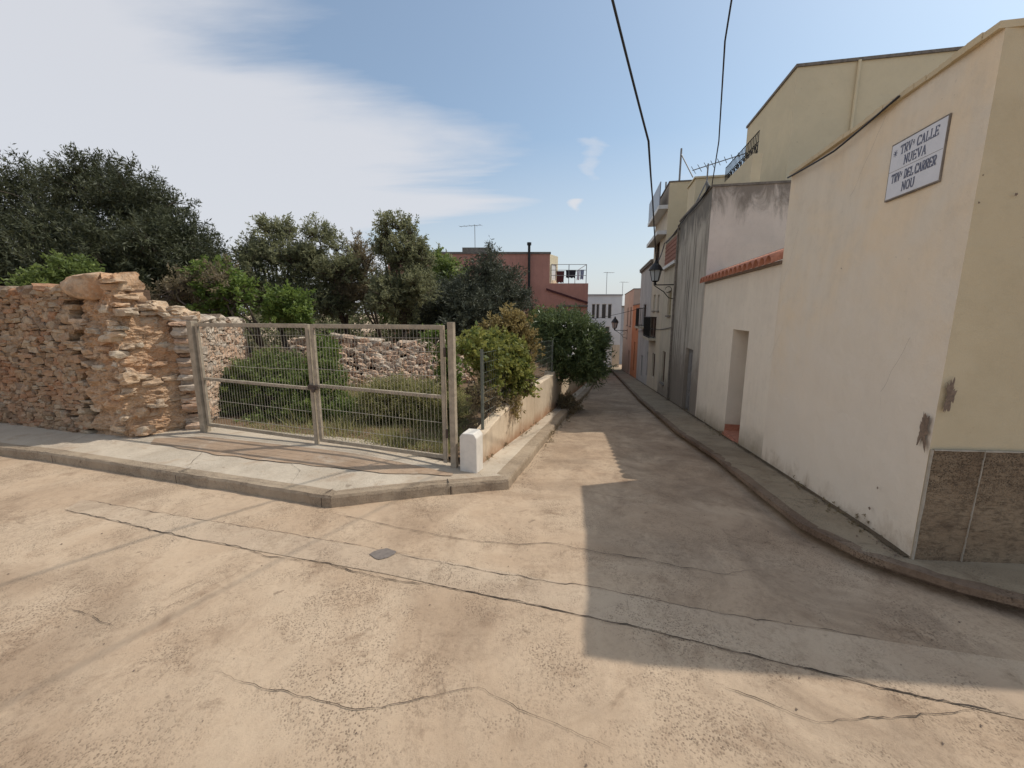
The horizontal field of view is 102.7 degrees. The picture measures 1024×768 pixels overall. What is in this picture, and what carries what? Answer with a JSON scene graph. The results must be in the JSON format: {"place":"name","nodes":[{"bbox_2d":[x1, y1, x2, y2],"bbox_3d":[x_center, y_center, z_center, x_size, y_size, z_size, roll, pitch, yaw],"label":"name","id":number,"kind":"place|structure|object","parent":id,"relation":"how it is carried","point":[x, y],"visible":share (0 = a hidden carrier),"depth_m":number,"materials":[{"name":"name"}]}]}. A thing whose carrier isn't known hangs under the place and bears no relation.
{"place":"outdoors","nodes":[
{"label":"outdoors","id":0,"kind":"place"},
{"bbox_2d":[0,423,498,490],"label":"pavement","id":1,"kind":"structure","parent":0,"point":[141,448],"depth_m":5.79,"materials":[{"name":"concrete"}]},
{"bbox_2d":[0,272,210,437],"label":"stone wall","id":2,"kind":"structure","parent":1,"relation":"on","point":[87,353],"depth_m":6.67,"materials":[{"name":"stone"}]},
{"bbox_2d":[150,436,452,475],"bbox_3d":[-3.254,1.036,5.830,5.082,0.101,0.623,3,10,16],"label":"apron","id":3,"kind":"object","parent":1,"relation":"on","point":[278,452],"visible":1,"depth_m":5.78,"materials":[{"name":"concrete"}]},
{"bbox_2d":[186,321,457,467],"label":"double gate","id":4,"kind":"structure","parent":1,"relation":"on","point":[200,378],"depth_m":6.02,"materials":[{"name":"weathered wood"},{"name":"galvanised wire"}]},
{"bbox_2d":[460,429,482,472],"bbox_3d":[-0.550,0.922,5.571,0.240,0.580,0.260,3,10,15],"label":"bollard","id":5,"kind":"object","parent":1,"relation":"on","point":[471,450],"visible":0.82,"depth_m":5.46,"materials":[{"name":"white paint"}]},
{"bbox_2d":[212,331,556,456],"bbox_3d":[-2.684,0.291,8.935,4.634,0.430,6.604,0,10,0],"label":"grass","id":6,"kind":"structure","parent":0,"point":[461,396],"depth_m":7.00,"materials":[{"name":"green plant"}]},
{"bbox_2d":[0,248,105,286],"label":"round bush","id":7,"kind":"object","parent":6,"relation":"on","point":[57,271],"visible":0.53,"depth_m":9.01,"materials":[{"name":"green plant"}]},
{"bbox_2d":[0,143,112,285],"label":"olive tree","id":8,"kind":"object","parent":6,"relation":"on","point":[21,245],"visible":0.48,"depth_m":11.36,"materials":[{"name":"green plant"}]},
{"bbox_2d":[18,142,252,357],"bbox_3d":[-10.962,-3.512,12.186,5.792,7.451,4.662,0,10,0],"label":"olive tree","id":9,"kind":"object","parent":6,"relation":"on","point":[150,239],"visible":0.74,"depth_m":11.54,"materials":[{"name":"green plant"}]},
{"bbox_2d":[144,252,250,359],"bbox_3d":[-7.804,-1.559,10.718,2.580,3.669,1.989,0,10,0],"label":"bare shrub","id":10,"kind":"object","parent":6,"relation":"on","point":[177,292],"visible":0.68,"depth_m":10.17,"materials":[{"name":"green plant"}]},
{"bbox_2d":[161,314,248,429],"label":"stone wall","id":11,"kind":"structure","parent":6,"relation":"on","point":[182,352],"depth_m":7.58,"materials":[{"name":"beige stone"}]},
{"bbox_2d":[176,254,266,353],"bbox_3d":[-7.300,-1.556,10.764,2.148,3.642,1.578,0,10,0],"label":"bright shrub","id":12,"kind":"object","parent":6,"relation":"on","point":[235,282],"visible":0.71,"depth_m":10.38,"materials":[{"name":"green plant"}]},
{"bbox_2d":[229,344,306,369],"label":"round bush","id":13,"kind":"object","parent":6,"relation":"on","point":[286,350],"visible":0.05,"depth_m":9.01,"materials":[{"name":"green plant"}]},
{"bbox_2d":[227,211,317,350],"bbox_3d":[-8.192,-3.067,13.974,3.238,5.725,2.555,0,10,0],"label":"scrub tree","id":14,"kind":"object","parent":6,"relation":"on","point":[254,256],"visible":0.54,"depth_m":13.72,"materials":[{"name":"green plant"}]},
{"bbox_2d":[218,343,365,427],"bbox_3d":[-4.483,0.156,8.218,3.959,1.966,1.841,3,10,14],"label":"round bush","id":15,"kind":"object","parent":6,"relation":"on","point":[325,361],"visible":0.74,"depth_m":8.10,"materials":[{"name":"green plant"}]},
{"bbox_2d":[250,279,343,385],"bbox_3d":[-5.670,-1.264,10.993,2.370,3.011,1.637,0,10,0],"label":"climber bush","id":16,"kind":"object","parent":6,"relation":"on","point":[291,307],"visible":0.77,"depth_m":10.61,"materials":[{"name":"green plant"}]},
{"bbox_2d":[169,242,470,350],"bbox_3d":[-12.825,-4.028,19.302,27.138,5.580,8.106,0,10,0],"label":"thicket","id":17,"kind":"object","parent":6,"relation":"on","point":[351,317],"visible":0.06,"depth_m":17.07,"materials":[{"name":"green plant"}]},
{"bbox_2d":[283,212,367,334],"bbox_3d":[-6.534,-3.103,14.551,2.951,5.621,2.231,-7,12,-34],"label":"scrub tree","id":18,"kind":"object","parent":6,"relation":"on","point":[326,271],"visible":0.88,"depth_m":14.11,"materials":[{"name":"green plant"}]},
{"bbox_2d":[332,227,397,338],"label":"bare shrub","id":19,"kind":"object","parent":6,"relation":"on","point":[356,290],"visible":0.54,"depth_m":14.83,"materials":[{"name":"green plant"}]},
{"bbox_2d":[289,333,476,386],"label":"tumbled stone wall","id":20,"kind":"structure","parent":6,"relation":"on","point":[367,361],"depth_m":12.18,"materials":[{"name":"beige stone"}]},
{"bbox_2d":[358,209,442,339],"bbox_3d":[-3.902,-3.105,14.165,2.938,5.754,3.157,0,10,0],"label":"scrub tree","id":21,"kind":"object","parent":6,"relation":"on","point":[411,256],"visible":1,"depth_m":13.78,"materials":[{"name":"green plant"}]},
{"bbox_2d":[338,368,466,426],"bbox_3d":[-2.048,0.312,7.681,2.430,1.347,1.495,0,10,0],"label":"round bush","id":22,"kind":"object","parent":6,"relation":"on","point":[436,403],"visible":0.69,"depth_m":7.40,"materials":[{"name":"green plant"}]},
{"bbox_2d":[369,247,469,336],"bbox_3d":[-4.098,-3.649,18.764,4.954,5.305,3.010,-3,10,-16],"label":"dark tree","id":23,"kind":"object","parent":6,"relation":"on","point":[444,262],"visible":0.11,"depth_m":18.04,"materials":[{"name":"green plant"}]},
{"bbox_2d":[418,323,465,387],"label":"climber bush","id":24,"kind":"object","parent":6,"relation":"on","point":[432,338],"visible":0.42,"depth_m":10.69,"materials":[{"name":"green plant"}]},
{"bbox_2d":[411,237,537,342],"bbox_3d":[-1.591,-3.195,16.220,5.340,5.292,4.982,0,10,0],"label":"grey green tree","id":25,"kind":"object","parent":6,"relation":"on","point":[472,300],"visible":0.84,"depth_m":15.66,"materials":[{"name":"green plant"}]},
{"bbox_2d":[388,242,587,377],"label":"red house","id":26,"kind":"structure","parent":6,"relation":"on","point":[546,288],"depth_m":26.30,"materials":[{"name":"red painted plaster"},{"name":"metal railing"}]},
{"bbox_2d":[552,265,555,279],"bbox_3d":[2.705,-7.328,26.895,0.030,1.000,0.807,5,11,27],"label":"window","id":27,"kind":"structure","parent":26,"relation":"in","point":[553,266],"depth_m":26.98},
{"bbox_2d":[556,271,563,282],"bbox_3d":[3.159,-6.994,26.813,0.526,0.777,0.114,0,10,0],"label":"laundry","id":28,"kind":"object","parent":26,"relation":"hanging from","point":[560,279],"visible":0.97,"depth_m":26.81,"materials":[{"name":"red fabric"}]},
{"bbox_2d":[566,270,575,277],"bbox_3d":[3.847,-7.165,26.783,0.656,0.516,0.114,0,10,0],"label":"laundry","id":29,"kind":"object","parent":26,"relation":"hanging from","point":[571,272],"visible":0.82,"depth_m":26.76,"materials":[{"name":"fabric"}]},
{"bbox_2d":[580,270,583,279],"bbox_3d":[4.584,-7.143,26.787,0.260,0.646,0.114,0,10,0],"label":"laundry","id":30,"kind":"object","parent":26,"relation":"hanging from","point":[581,273],"visible":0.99,"depth_m":26.77,"materials":[{"name":"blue fabric"}]},
{"bbox_2d":[462,370,536,425],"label":"dead vine","id":31,"kind":"object","parent":6,"relation":"on","point":[476,400],"visible":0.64,"depth_m":6.67,"materials":[{"name":"brown plant"}]},
{"bbox_2d":[474,301,545,392],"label":"fence vine","id":32,"kind":"object","parent":6,"relation":"on","point":[514,322],"visible":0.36,"depth_m":8.33,"materials":[{"name":"green plant"}]},
{"bbox_2d":[525,304,565,330],"bbox_3d":[1.686,-2.168,18.083,3.344,2.741,2.892,0,10,0],"label":"dark tree","id":33,"kind":"object","parent":6,"relation":"on","point":[533,310],"visible":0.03,"depth_m":17.65,"materials":[{"name":"green plant"}]},
{"bbox_2d":[525,301,617,390],"bbox_3d":[1.757,-0.906,12.482,2.936,3.231,2.527,9,13,41],"label":"oleander","id":34,"kind":"object","parent":6,"relation":"on","point":[581,342],"visible":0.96,"depth_m":11.86,"materials":[{"name":"green plant"}]},
{"bbox_2d":[0,314,1023,767],"bbox_3d":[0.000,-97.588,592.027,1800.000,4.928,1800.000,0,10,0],"label":"road","id":35,"kind":"structure","parent":0,"point":[634,492],"depth_m":2.73,"materials":[{"name":"concrete"}]},
{"bbox_2d":[0,442,508,507],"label":"kerb","id":36,"kind":"structure","parent":35,"relation":"on","point":[303,494],"depth_m":5.01,"materials":[{"name":"concrete"}]},
{"bbox_2d":[8,390,981,767],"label":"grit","id":37,"kind":"object","parent":35,"relation":"on","point":[622,578],"visible":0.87,"depth_m":3.50,"materials":[{"name":"gravel"}]},
{"bbox_2d":[485,394,590,460],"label":"gutter weeds","id":38,"kind":"object","parent":35,"relation":"on","point":[506,443],"visible":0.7,"depth_m":8.63,"materials":[{"name":"green plant"}]},
{"bbox_2d":[65,499,1023,718],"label":"road patch","id":39,"kind":"object","parent":35,"relation":"on","point":[995,684],"visible":1,"depth_m":2.81,"materials":[{"name":"concrete"}]},
{"bbox_2d":[497,370,610,487],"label":"kerb","id":40,"kind":"structure","parent":35,"relation":"on","point":[514,467],"depth_m":7.17,"materials":[{"name":"concrete"}]},
{"bbox_2d":[587,294,622,366],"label":"grey block","id":41,"kind":"structure","parent":35,"relation":"on","point":[603,305],"depth_m":46.36,"materials":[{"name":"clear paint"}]},
{"bbox_2d":[591,304,594,318],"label":"window","id":42,"kind":"structure","parent":41,"relation":"in","point":[593,305],"depth_m":46.37,"materials":[{"name":"grey glass"}]},
{"bbox_2d":[596,304,599,318],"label":"window","id":43,"kind":"structure","parent":41,"relation":"in","point":[597,305],"depth_m":46.35,"materials":[{"name":"grey glass"}]},
{"bbox_2d":[601,304,605,318],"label":"window","id":44,"kind":"structure","parent":41,"relation":"in","point":[603,313],"depth_m":46.37,"materials":[{"name":"grey glass"}]},
{"bbox_2d":[607,304,611,318],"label":"window","id":45,"kind":"structure","parent":41,"relation":"in","point":[609,305],"depth_m":46.36,"materials":[{"name":"grey glass"}]},
{"bbox_2d":[619,306,623,363],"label":"back block","id":46,"kind":"structure","parent":35,"relation":"on","point":[621,335],"depth_m":55.69,"materials":[{"name":"white paint"}]},
{"bbox_2d":[611,370,1023,609],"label":"kerb","id":47,"kind":"structure","parent":35,"relation":"on","point":[983,591],"depth_m":3.42,"materials":[{"name":"concrete"}]},
{"bbox_2d":[761,18,1023,563],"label":"corner house","id":48,"kind":"structure","parent":35,"relation":"on","point":[895,409],"depth_m":3.34,"materials":[{"name":"white paint"}]},
{"bbox_2d":[787,95,899,177],"bbox_3d":[3.596,-2.653,4.621,0.022,0.117,2.106,2,10,11],"label":"eave cable","id":49,"kind":"object","parent":48,"relation":"attached to","point":[873,118],"visible":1,"depth_m":4.24,"materials":[{"name":"black rubber"}]},
{"bbox_2d":[884,113,952,202],"bbox_3d":[3.381,-1.859,3.432,0.034,0.483,0.626,2,10,11],"label":"street sign","id":50,"kind":"object","parent":48,"relation":"attached to","point":[917,161],"visible":1,"depth_m":3.38,"materials":[{"name":"white ceramic"}]},
{"bbox_2d":[0,0,1023,313],"label":"sky","id":51,"kind":"structure","parent":0,"point":[518,120],"materials":[{"name":"blue"}]},
{"bbox_2d":[483,383,588,473],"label":"pavement","id":52,"kind":"structure","parent":0,"point":[497,462],"depth_m":7.06,"materials":[{"name":"concrete"}]},
{"bbox_2d":[477,371,586,462],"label":"wall","id":53,"kind":"structure","parent":52,"relation":"on","point":[501,428],"depth_m":8.20,"materials":[{"name":"beige paint"}]},
{"bbox_2d":[503,393,525,422],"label":"wall weed","id":54,"kind":"object","parent":53,"relation":"attached to","point":[516,404],"depth_m":7.26,"materials":[{"name":"green plant"}]},
{"bbox_2d":[480,338,552,429],"bbox_3d":[0.355,-0.059,8.922,0.046,1.884,5.989,3,10,15],"label":"wire fence","id":55,"kind":"object","parent":53,"relation":"on","point":[482,376],"visible":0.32,"depth_m":6.12,"materials":[{"name":"grey metal"}]},
{"bbox_2d":[455,320,542,417],"bbox_3d":[-0.239,-0.093,7.310,1.101,2.103,2.218,7,12,37],"label":"fence vine","id":56,"kind":"object","parent":55,"relation":"attached to","point":[514,361],"visible":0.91,"depth_m":6.92,"materials":[{"name":"green plant"}]},
{"bbox_2d":[556,390,584,414],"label":"wall weed","id":57,"kind":"object","parent":52,"relation":"on","point":[570,402],"depth_m":12.03,"materials":[{"name":"green plant"}]},
{"bbox_2d":[611,368,1023,593],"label":"pavement","id":58,"kind":"structure","parent":0,"point":[1008,576],"depth_m":4.46,"materials":[{"name":"concrete"}]},
{"bbox_2d":[622,288,640,373],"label":"rose house","id":59,"kind":"structure","parent":58,"relation":"on","point":[632,297],"depth_m":31.93,"materials":[{"name":"brown paint"}]},
{"bbox_2d":[611,316,626,337],"bbox_3d":[8.662,-4.535,33.212,1.302,1.862,0.630,0,10,0],"label":"wall lantern","id":60,"kind":"object","parent":59,"relation":"attached to","point":[614,321],"depth_m":33.04,"materials":[{"name":"black metal"}]},
{"bbox_2d":[630,303,639,377],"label":"orange house","id":61,"kind":"structure","parent":58,"relation":"on","point":[634,348],"depth_m":27.18,"materials":[{"name":"brown paint"}]},
{"bbox_2d":[635,259,653,384],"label":"blue grey house","id":62,"kind":"structure","parent":58,"relation":"on","point":[641,314],"depth_m":21.98,"materials":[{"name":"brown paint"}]},
{"bbox_2d":[642,180,691,391],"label":"tall beige house","id":63,"kind":"structure","parent":58,"relation":"on","point":[670,207],"depth_m":16.78,"materials":[{"name":"brown paint"}]},
{"bbox_2d":[650,318,656,336],"bbox_3d":[6.470,-2.583,18.711,0.210,0.962,2.249,2,10,11],"label":"window","id":64,"kind":"structure","parent":63,"relation":"in","point":[653,322],"depth_m":19.26,"materials":[{"name":"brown wood"}]},
{"bbox_2d":[657,242,659,262],"bbox_3d":[6.443,-5.760,18.030,0.210,0.968,1.401,2,10,11],"label":"window","id":65,"kind":"structure","parent":63,"relation":"in","point":[658,245],"depth_m":18.53,"materials":[{"name":"brown wood"}]},
{"bbox_2d":[678,148,692,179],"bbox_3d":[6.466,-8.191,15.160,0.064,1.314,0.999,-1,10,-6],"label":"roof pole","id":66,"kind":"object","parent":63,"relation":"on","point":[681,156],"visible":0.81,"depth_m":15.52,"materials":[{"name":"metal"}]},
{"bbox_2d":[657,231,679,398],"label":"brick topped house","id":67,"kind":"structure","parent":58,"relation":"on","point":[669,263],"depth_m":15.06,"materials":[{"name":"beige paint"}]},
{"bbox_2d":[649,260,673,298],"bbox_3d":[5.001,-3.454,13.709,0.888,1.390,0.470,0,10,0],"label":"wall lantern","id":68,"kind":"object","parent":67,"relation":"attached to","point":[655,269],"depth_m":13.58,"materials":[{"name":"black metal"}]},
{"bbox_2d":[611,0,656,259],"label":"overhead cable","id":69,"kind":"object","parent":68,"relation":"attached to","point":[627,60],"visible":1,"depth_m":5.84,"materials":[{"name":"black rubber"}]},
{"bbox_2d":[659,352,665,385],"bbox_3d":[5.757,-0.609,15.511,0.180,1.261,0.789,2,10,11],"label":"window","id":70,"kind":"structure","parent":67,"relation":"in","point":[660,382],"depth_m":15.75,"materials":[{"name":"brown wood"}]},
{"bbox_2d":[665,291,671,316],"bbox_3d":[5.670,-2.878,14.679,0.180,0.926,0.805,2,10,11],"label":"window","id":71,"kind":"structure","parent":67,"relation":"in","point":[669,315],"depth_m":14.93,"materials":[{"name":"grey"}]},
{"bbox_2d":[666,225,679,399],"bbox_3d":[5.370,-2.288,13.677,0.065,5.752,0.065,4,11,22],"label":"downpipe","id":72,"kind":"object","parent":67,"relation":"attached to","point":[674,290],"visible":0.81,"depth_m":13.63,"materials":[{"name":"grey metal"}]},
{"bbox_2d":[669,130,790,415],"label":"streaked house","id":73,"kind":"structure","parent":58,"relation":"on","point":[737,216],"depth_m":9.87,"materials":[{"name":"grey paint"}]},
{"bbox_2d":[658,185,709,260],"bbox_3d":[5.004,-4.587,12.870,0.597,1.298,6.315,2,10,11],"label":"eave cable","id":74,"kind":"object","parent":73,"relation":"attached to","point":[684,219],"visible":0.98,"depth_m":12.07,"materials":[{"name":"black rubber"}]},
{"bbox_2d":[685,349,692,411],"bbox_3d":[5.002,-0.040,11.503,0.112,1.902,0.922,2,10,11],"label":"door","id":75,"kind":"structure","parent":73,"relation":"in","point":[690,350],"depth_m":11.66,"materials":[{"name":"black metal"}]},
{"bbox_2d":[691,153,744,201],"bbox_3d":[5.711,-5.598,11.404,1.347,1.263,0.720,5,11,27],"label":"tv antenna","id":76,"kind":"object","parent":73,"relation":"on","point":[706,182],"visible":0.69,"depth_m":11.43,"materials":[{"name":"metal"}]},
{"bbox_2d":[712,0,732,184],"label":"overhead cable","id":77,"kind":"object","parent":73,"relation":"attached to","point":[722,82],"visible":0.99,"depth_m":5.96,"materials":[{"name":"black rubber"}]},
{"bbox_2d":[745,46,962,181],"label":"building","id":78,"kind":"structure","parent":73,"relation":"on","point":[806,111],"depth_m":10.67,"materials":[{"name":"beige paint"}]},
{"bbox_2d":[695,248,783,457],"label":"patio wall","id":79,"kind":"structure","parent":58,"relation":"on","point":[739,318],"depth_m":7.81,"materials":[{"name":"paint"}]},
{"bbox_2d":[621,369,909,556],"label":"gutter dirt","id":80,"kind":"structure","parent":58,"relation":"on","point":[887,542],"depth_m":4.52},
{"bbox_2d":[652,389,883,536],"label":"moss tufts","id":81,"kind":"object","parent":58,"relation":"on","point":[838,507],"visible":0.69,"depth_m":4.41,"materials":[{"name":"green plant"}]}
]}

